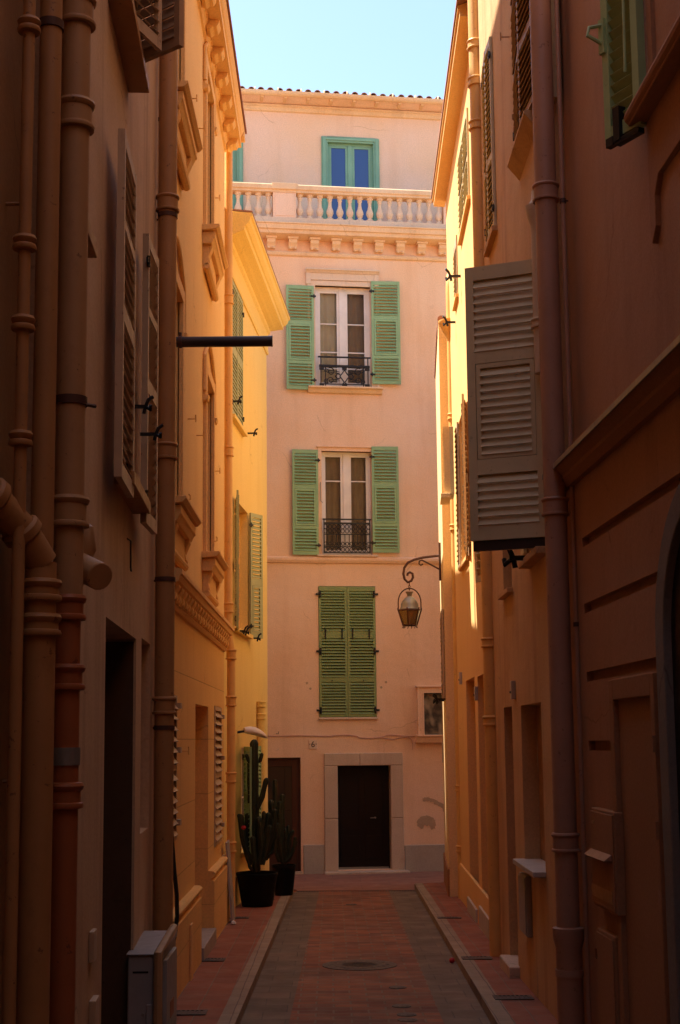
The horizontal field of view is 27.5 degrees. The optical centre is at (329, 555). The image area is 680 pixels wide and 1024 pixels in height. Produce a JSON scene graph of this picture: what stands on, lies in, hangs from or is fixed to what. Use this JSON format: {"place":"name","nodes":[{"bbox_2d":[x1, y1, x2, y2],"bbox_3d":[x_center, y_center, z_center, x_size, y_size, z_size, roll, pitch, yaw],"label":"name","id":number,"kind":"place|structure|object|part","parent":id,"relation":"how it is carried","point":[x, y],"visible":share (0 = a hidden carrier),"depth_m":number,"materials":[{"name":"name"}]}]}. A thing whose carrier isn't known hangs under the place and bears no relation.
{"place":"outdoors","nodes":[
{"label":"outdoors","id":0,"kind":"place"},
{"bbox_2d":[177,893,280,1023],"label":"pavement","id":1,"kind":"structure","parent":0,"point":[210,986],"depth_m":16.60,"materials":[{"name":"red tile"}]},
{"bbox_2d":[126,924,177,1023],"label":"electrical cabinet","id":2,"kind":"object","parent":1,"relation":"on","point":[152,979],"visible":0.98,"depth_m":10.68,"materials":[{"name":"grey metal"}]},
{"bbox_3d":[-1.271,3.604,11.056,0.034,0.850,0.700,-1,-7,0],"label":"door","id":3,"kind":"part","parent":2,"relation":"part of","materials":[{"name":"grey paint"}]},
{"bbox_2d":[177,1010,207,1014],"bbox_3d":[-1.401,4.470,13.581,0.400,0.008,0.260,-1,-9,0],"label":"pavement grate","id":4,"kind":"object","parent":1,"relation":"on","point":[191,1012],"visible":0.71,"depth_m":13.58,"materials":[{"name":"metal"}]},
{"bbox_2d":[202,958,225,961],"bbox_3d":[-1.514,5.037,17.306,0.420,0.008,0.280,-1,-8,0],"label":"pavement grate","id":5,"kind":"object","parent":1,"relation":"on","point":[214,959],"visible":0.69,"depth_m":17.30,"materials":[{"name":"metal"}]},
{"bbox_2d":[225,840,234,920],"bbox_3d":[-1.549,5.072,21.655,0.130,1.223,0.360,-1,-8,0],"label":"leaning board","id":6,"kind":"object","parent":1,"relation":"on","point":[230,883],"visible":0.93,"depth_m":21.55,"materials":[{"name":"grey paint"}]},
{"bbox_2d":[217,888,293,1023],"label":"kerb","id":7,"kind":"structure","parent":1,"relation":"on","point":[236,1004],"depth_m":16.46,"materials":[{"name":"stone"}]},
{"bbox_2d":[272,863,295,895],"bbox_3d":[-0.857,6.080,26.030,0.462,0.560,0.462,-1,-8,0],"label":"plant pot","id":8,"kind":"object","parent":7,"relation":"on","point":[285,880],"visible":1,"depth_m":25.86,"materials":[{"name":"plastic"}]},
{"bbox_2d":[272,779,297,863],"bbox_3d":[-0.857,5.014,26.163,0.506,1.574,0.240,-2,-8,11],"label":"cactus","id":9,"kind":"object","parent":8,"relation":"in","point":[283,853],"visible":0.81,"depth_m":26.07,"materials":[{"name":"green plant"}]},
{"bbox_2d":[236,870,277,907],"bbox_3d":[-1.255,5.779,24.053,0.730,0.567,0.730,-1,-8,0],"label":"plant pot","id":10,"kind":"object","parent":1,"relation":"on","point":[256,889],"visible":0.98,"depth_m":23.79,"materials":[{"name":"plastic"}]},
{"bbox_2d":[237,739,279,871],"bbox_3d":[-1.244,4.362,24.246,0.738,2.280,0.446,2,-8,-16],"label":"cactus","id":11,"kind":"object","parent":10,"relation":"in","point":[263,839],"visible":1,"depth_m":24.18,"materials":[{"name":"green plant"}]},
{"bbox_2d":[229,0,455,98],"label":"sky","id":12,"kind":"structure","parent":0,"point":[387,47],"materials":[{"name":"blue"}]},
{"bbox_2d":[240,890,490,1023],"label":"road gutter slabs","id":13,"kind":"structure","parent":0,"point":[271,1000],"depth_m":17.33,"materials":[{"name":"grey stone"}]},
{"bbox_2d":[289,890,443,1023],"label":"road brick","id":14,"kind":"object","parent":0,"point":[369,926],"visible":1,"depth_m":16.95,"materials":[{"name":"red brick"}]},
{"bbox_2d":[298,890,413,891],"bbox_3d":[0.558,6.732,27.849,2.395,0.008,0.100,-1,-8,0],"label":"drain channel","id":15,"kind":"object","parent":14,"relation":"on","point":[344,891],"visible":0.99,"depth_m":27.83,"materials":[{"name":"metal"}]},
{"bbox_2d":[322,960,396,970],"bbox_3d":[0.377,5.151,17.474,0.940,0.010,0.940,-1,-9,0],"label":"manhole cover","id":16,"kind":"object","parent":14,"relation":"on","point":[357,965],"visible":1,"depth_m":17.42,"materials":[{"name":"metal"}]},
{"bbox_2d":[389,985,406,988],"bbox_3d":[0.770,4.877,15.689,0.200,0.009,0.200,-1,-8,0],"label":"valve cover","id":17,"kind":"object","parent":14,"relation":"on","point":[397,987],"visible":1,"depth_m":15.65,"materials":[{"name":"metal"}]},
{"bbox_2d":[392,1004,410,1007],"bbox_3d":[0.749,4.692,14.469,0.200,0.009,0.200,-1,-8,0],"label":"valve cover","id":18,"kind":"object","parent":14,"relation":"on","point":[401,1005],"visible":1,"depth_m":14.46,"materials":[{"name":"metal"}]},
{"bbox_2d":[397,1012,416,1016],"bbox_3d":[0.775,4.615,13.963,0.200,0.009,0.200,-1,-8,0],"label":"valve cover","id":19,"kind":"object","parent":14,"relation":"on","point":[406,1014],"visible":1,"depth_m":13.94,"materials":[{"name":"metal"}]},
{"bbox_2d":[397,1017,417,1021],"bbox_3d":[0.767,4.571,13.677,0.200,0.009,0.200,-1,-8,0],"label":"valve cover","id":20,"kind":"object","parent":14,"relation":"on","point":[407,1019],"visible":1,"depth_m":13.66,"materials":[{"name":"metal"}]},
{"bbox_2d":[294,871,443,890],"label":"cross lane","id":21,"kind":"structure","parent":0,"point":[357,882],"depth_m":29.71,"materials":[{"name":"red brick"}]},
{"bbox_2d":[423,883,557,1023],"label":"pavement","id":22,"kind":"structure","parent":0,"point":[473,938],"depth_m":16.73,"materials":[{"name":"red tile"}]},
{"bbox_2d":[437,917,461,918],"bbox_3d":[1.884,5.696,21.839,0.375,0.008,0.200,-1,-9,0],"label":"pavement grate","id":23,"kind":"object","parent":22,"relation":"on","point":[447,917],"visible":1,"depth_m":21.82,"materials":[{"name":"metal"}]},
{"bbox_2d":[414,883,515,1023],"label":"kerb","id":24,"kind":"structure","parent":22,"relation":"on","point":[496,1011],"depth_m":16.55,"materials":[{"name":"stone"}]},
{"bbox_2d":[461,956,492,959],"bbox_3d":[1.829,4.998,17.245,0.375,0.008,0.260,-1,-9,0],"label":"pavement grate","id":25,"kind":"object","parent":22,"relation":"on","point":[476,957],"visible":1,"depth_m":17.24,"materials":[{"name":"metal"}]},
{"bbox_2d":[492,995,534,999],"bbox_3d":[1.890,4.549,14.296,0.400,0.008,0.260,-1,-8,0],"label":"pavement grate","id":26,"kind":"object","parent":22,"relation":"on","point":[513,997],"visible":1,"depth_m":14.28,"materials":[{"name":"metal"}]},
{"bbox_2d":[552,926,584,1023],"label":"pipe boot","id":27,"kind":"object","parent":22,"relation":"on","point":[569,969],"visible":0.96,"depth_m":12.18,"materials":[{"name":"paint"}]},
{"bbox_3d":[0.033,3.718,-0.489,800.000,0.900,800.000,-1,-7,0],"label":"ground","id":28,"kind":"structure","parent":0,"visible":0},
{"bbox_2d":[0,0,22,1023],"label":"brown house","id":29,"kind":"structure","parent":28,"relation":"on","point":[11,38],"depth_m":6.28,"materials":[{"name":"paint"}]},
{"bbox_2d":[2,0,40,1023],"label":"downpipe","id":30,"kind":"object","parent":29,"relation":"attached to","point":[24,247],"visible":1,"depth_m":6.02,"materials":[{"name":"brown metal"}]},
{"bbox_2d":[0,478,61,1023],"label":"downpipe","id":31,"kind":"object","parent":29,"relation":"attached to","point":[42,597],"visible":0.84,"depth_m":5.97,"materials":[{"name":"brown metal"}]},
{"bbox_2d":[30,0,63,548],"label":"downpipe","id":32,"kind":"object","parent":29,"relation":"attached to","point":[46,300],"visible":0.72,"depth_m":6.34,"materials":[{"name":"brown metal"}]},
{"bbox_2d":[16,0,183,1023],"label":"mauve house","id":33,"kind":"structure","parent":28,"relation":"on","point":[131,42],"depth_m":9.89,"materials":[{"name":"paint"}]},
{"bbox_2d":[49,594,86,1023],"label":"downpipe","id":34,"kind":"object","parent":33,"relation":"attached to","point":[68,786],"visible":0.74,"depth_m":6.24,"materials":[{"name":"brown metal"}]},
{"bbox_2d":[54,747,80,765],"bbox_3d":[-1.205,0.917,6.336,0.138,0.080,0.136,-1,-8,0],"label":"repair band","id":35,"kind":"object","parent":34,"relation":"attached to","point":[66,756],"visible":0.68,"depth_m":6.28,"materials":[{"name":"metal"}]},
{"bbox_2d":[53,0,96,594],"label":"downpipe","id":36,"kind":"object","parent":33,"relation":"attached to","point":[71,500],"visible":0.81,"depth_m":6.56,"materials":[{"name":"brown metal"}]},
{"bbox_2d":[83,524,111,589],"bbox_3d":[-1.178,0.123,6.724,0.178,0.653,0.356,6,-10,-42],"label":"flue pipe","id":37,"kind":"object","parent":33,"relation":"attached to","point":[97,574],"visible":0.38,"depth_m":6.61,"materials":[{"name":"brown metal"}]},
{"bbox_2d":[152,57,159,930],"bbox_3d":[-1.681,-3.328,13.451,0.086,15.460,0.051,-1,-8,0],"label":"conduit","id":38,"kind":"object","parent":33,"relation":"attached to","point":[155,552],"visible":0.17,"depth_m":12.89,"materials":[{"name":"brown metal"}]},
{"bbox_2d":[152,5,179,930],"bbox_3d":[-1.551,-3.418,13.261,0.240,15.534,0.225,-1,-8,0],"label":"downpipe","id":39,"kind":"object","parent":33,"relation":"attached to","point":[164,699],"visible":0.91,"depth_m":12.80,"materials":[{"name":"brown metal"}]},
{"bbox_2d":[176,332,272,347],"bbox_3d":[-1.245,-2.246,14.620,1.291,0.200,0.200,-1,-8,0],"label":"steel tube","id":40,"kind":"object","parent":33,"relation":"attached to","point":[230,341],"visible":0.67,"depth_m":14.57,"materials":[{"name":"metal"}]},
{"bbox_2d":[173,0,246,997],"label":"orange house","id":41,"kind":"structure","parent":28,"relation":"on","point":[211,126],"depth_m":18.79,"materials":[{"name":"paint"}]},
{"bbox_2d":[173,831,178,930],"bbox_3d":[-1.607,3.308,14.292,0.126,1.405,0.044,-1,-8,0],"label":"power cable","id":42,"kind":"object","parent":41,"relation":"attached to","point":[175,883],"visible":0.44,"depth_m":14.26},
{"bbox_2d":[224,149,236,917],"bbox_3d":[-1.653,-0.649,23.009,0.187,13.004,0.258,7,-11,-45],"label":"downpipe","id":43,"kind":"object","parent":41,"relation":"attached to","point":[231,697],"visible":0.87,"depth_m":23.01,"materials":[{"name":"orange metal"}]},
{"bbox_2d":[224,208,289,906],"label":"yellow house","id":44,"kind":"structure","parent":28,"relation":"on","point":[260,307],"depth_m":26.54,"materials":[{"name":"paint"}]},
{"bbox_2d":[234,508,239,627],"bbox_3d":[-1.808,0.245,25.655,0.085,2.345,1.689,-1,-8,4],"label":"window","id":45,"kind":"structure","parent":44,"relation":"in","point":[234,508],"depth_m":26.13,"materials":[{"name":"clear glass"}]},
{"bbox_2d":[241,748,243,848],"bbox_3d":[-1.682,4.518,25.831,0.085,1.877,1.460,-1,-8,4],"label":"window","id":46,"kind":"structure","parent":44,"relation":"in","point":[242,749],"depth_m":26.25,"materials":[{"name":"white paint"}]},
{"bbox_2d":[237,726,267,737],"bbox_3d":[-1.525,3.168,24.826,0.886,0.216,0.244,2,-8,-19],"label":"wall lamp","id":47,"kind":"object","parent":44,"relation":"attached to","point":[251,730],"visible":0.89,"depth_m":24.79,"materials":[{"name":"white metal"}]},
{"bbox_2d":[256,701,265,869],"bbox_3d":[-1.341,4.763,27.213,0.202,3.787,0.199,-1,-8,0],"label":"downpipe","id":48,"kind":"object","parent":44,"relation":"attached to","point":[261,713],"visible":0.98,"depth_m":27.32,"materials":[{"name":"yellow metal"}]},
{"bbox_2d":[224,86,446,874],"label":"pink house","id":49,"kind":"structure","parent":28,"relation":"on","point":[332,191],"depth_m":32.84,"materials":[{"name":"paint"}]},
{"bbox_2d":[224,150,236,208],"bbox_3d":[-2.876,-9.028,34.297,1.165,2.628,0.085,1,-8,-8],"label":"window","id":50,"kind":"structure","parent":49,"relation":"in","point":[235,151],"depth_m":34.40,"materials":[{"name":"blue paint"}]},
{"bbox_2d":[268,757,300,870],"bbox_3d":[-1.127,5.889,31.635,0.950,2.564,0.070,1,-8,-8],"label":"door","id":51,"kind":"structure","parent":49,"relation":"in","point":[286,771],"depth_m":31.71,"materials":[{"name":"red wood"}]},
{"bbox_2d":[315,287,370,386],"bbox_3d":[0.301,-5.193,33.336,1.346,2.501,0.085,1,-8,-8],"label":"window","id":52,"kind":"structure","parent":49,"relation":"in","point":[341,293],"depth_m":33.34,"materials":[{"name":"white paint"}]},
{"bbox_2d":[321,452,370,554],"bbox_3d":[0.382,-1.208,32.817,1.191,2.473,0.085,1,-8,-8],"label":"window","id":53,"kind":"structure","parent":49,"relation":"in","point":[345,481],"depth_m":32.83,"materials":[{"name":"white paint"}]},
{"bbox_2d":[328,143,373,220],"bbox_3d":[0.514,-9.008,34.758,1.165,2.648,0.085,1,-8,-8],"label":"window","id":54,"kind":"structure","parent":49,"relation":"in","point":[349,165],"depth_m":34.83,"materials":[{"name":"blue glass"}]},
{"bbox_2d":[338,765,389,868],"bbox_3d":[0.772,6.021,31.939,1.246,2.374,0.150,1,-8,-8],"label":"door","id":55,"kind":"structure","parent":49,"relation":"in","point":[363,791],"depth_m":31.95,"materials":[{"name":"wood"}]},
{"bbox_2d":[432,315,457,896],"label":"cream house","id":56,"kind":"structure","parent":28,"relation":"on","point":[445,461],"depth_m":26.15,"materials":[{"name":"paint"}]},
{"bbox_2d":[397,543,440,628],"bbox_3d":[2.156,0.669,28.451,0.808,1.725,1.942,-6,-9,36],"label":"street lantern","id":57,"kind":"object","parent":56,"relation":"attached to","point":[409,610],"visible":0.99,"depth_m":27.85,"materials":[{"name":"metal"}]},
{"bbox_2d":[449,426,454,499],"bbox_3d":[2.139,-1.620,24.492,0.085,1.198,0.604,-1,-8,3],"label":"window","id":58,"kind":"structure","parent":56,"relation":"in","point":[450,427],"depth_m":24.20,"materials":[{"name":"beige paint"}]},
{"bbox_2d":[431,0,488,939],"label":"amber house","id":59,"kind":"structure","parent":28,"relation":"on","point":[452,184],"depth_m":23.13,"materials":[{"name":"paint"}]},
{"bbox_2d":[438,273,460,898],"bbox_3d":[2.336,0.319,25.776,0.460,11.815,0.460,-1,-8,0],"label":"downpipe","id":60,"kind":"object","parent":59,"relation":"attached to","point":[446,330],"visible":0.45,"depth_m":25.63,"materials":[{"name":"metal"}]},
{"bbox_2d":[458,672,461,684],"bbox_3d":[2.284,2.154,24.292,0.062,0.210,0.120,-1,-8,1],"label":"doorbell box","id":61,"kind":"object","parent":59,"relation":"attached to","point":[460,678],"visible":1,"depth_m":24.24,"materials":[{"name":"grey metal"}]},
{"bbox_2d":[474,686,477,700],"bbox_3d":[2.217,2.101,21.100,0.062,0.210,0.120,-1,-8,1],"label":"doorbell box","id":62,"kind":"object","parent":59,"relation":"attached to","point":[475,693],"visible":1,"depth_m":21.05,"materials":[{"name":"grey metal"}]},
{"bbox_2d":[465,0,573,1019],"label":"tan house","id":63,"kind":"structure","parent":28,"relation":"on","point":[507,522],"depth_m":14.17,"materials":[{"name":"paint"}]},
{"bbox_2d":[467,0,500,956],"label":"downpipe","id":64,"kind":"object","parent":63,"relation":"attached to","point":[487,645],"visible":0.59,"depth_m":17.95,"materials":[{"name":"orange metal"}]},
{"bbox_2d":[493,91,496,219],"bbox_3d":[2.180,-5.236,17.712,0.085,2.511,0.854,-1,-7,0],"label":"window","id":65,"kind":"structure","parent":63,"relation":"in","point":[493,91],"depth_m":18.06,"materials":[{"name":"beige paint"}]},
{"bbox_2d":[509,681,515,698],"bbox_3d":[2.083,1.536,15.842,0.062,0.210,0.120,-1,-8,0],"label":"doorbell box","id":66,"kind":"object","parent":63,"relation":"attached to","point":[512,691],"visible":1,"depth_m":15.79,"materials":[{"name":"grey metal"}]},
{"bbox_2d":[518,872,532,937],"bbox_3d":[2.098,3.742,14.899,0.072,0.628,0.522,-1,-8,0],"label":"meter box","id":67,"kind":"object","parent":63,"relation":"attached to","point":[525,903],"visible":1,"depth_m":14.68,"materials":[{"name":"grey paint"}]},
{"bbox_2d":[525,190,539,374],"bbox_3d":[2.062,-2.694,13.666,0.240,1.858,0.236,-1,-8,0],"label":"downpipe","id":68,"kind":"object","parent":63,"relation":"attached to","point":[530,212],"visible":0.39,"depth_m":13.62,"materials":[{"name":"brown metal"}]},
{"bbox_2d":[531,0,556,109],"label":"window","id":69,"kind":"structure","parent":63,"relation":"in","point":[552,1],"depth_m":13.61,"materials":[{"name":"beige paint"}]},
{"bbox_2d":[542,0,679,1023],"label":"rose house","id":70,"kind":"structure","parent":28,"relation":"on","point":[616,464],"depth_m":10.70,"materials":[{"name":"paint"}]},
{"bbox_2d":[529,0,579,927],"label":"downpipe","id":71,"kind":"object","parent":70,"relation":"attached to","point":[565,834],"visible":1,"depth_m":12.77,"materials":[{"name":"metal"}]},
{"bbox_2d":[554,0,590,1023],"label":"conduit","id":72,"kind":"object","parent":70,"relation":"attached to","point":[563,200],"visible":0.98,"depth_m":12.68,"materials":[{"name":"metal"}]},
{"bbox_2d":[584,807,625,916],"bbox_3d":[2.223,2.470,11.266,0.158,0.800,0.812,0,-8,-2],"label":"meter box","id":73,"kind":"object","parent":70,"relation":"attached to","point":[605,852],"visible":1,"depth_m":11.04,"materials":[{"name":"paint"}]},
{"bbox_2d":[596,927,619,1023],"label":"meter box","id":74,"kind":"object","parent":70,"relation":"attached to","point":[608,977],"visible":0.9,"depth_m":11.13,"materials":[{"name":"brown metal"}]},
{"bbox_2d":[671,544,679,835],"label":"door","id":75,"kind":"structure","parent":70,"relation":"in","point":[675,611],"depth_m":9.38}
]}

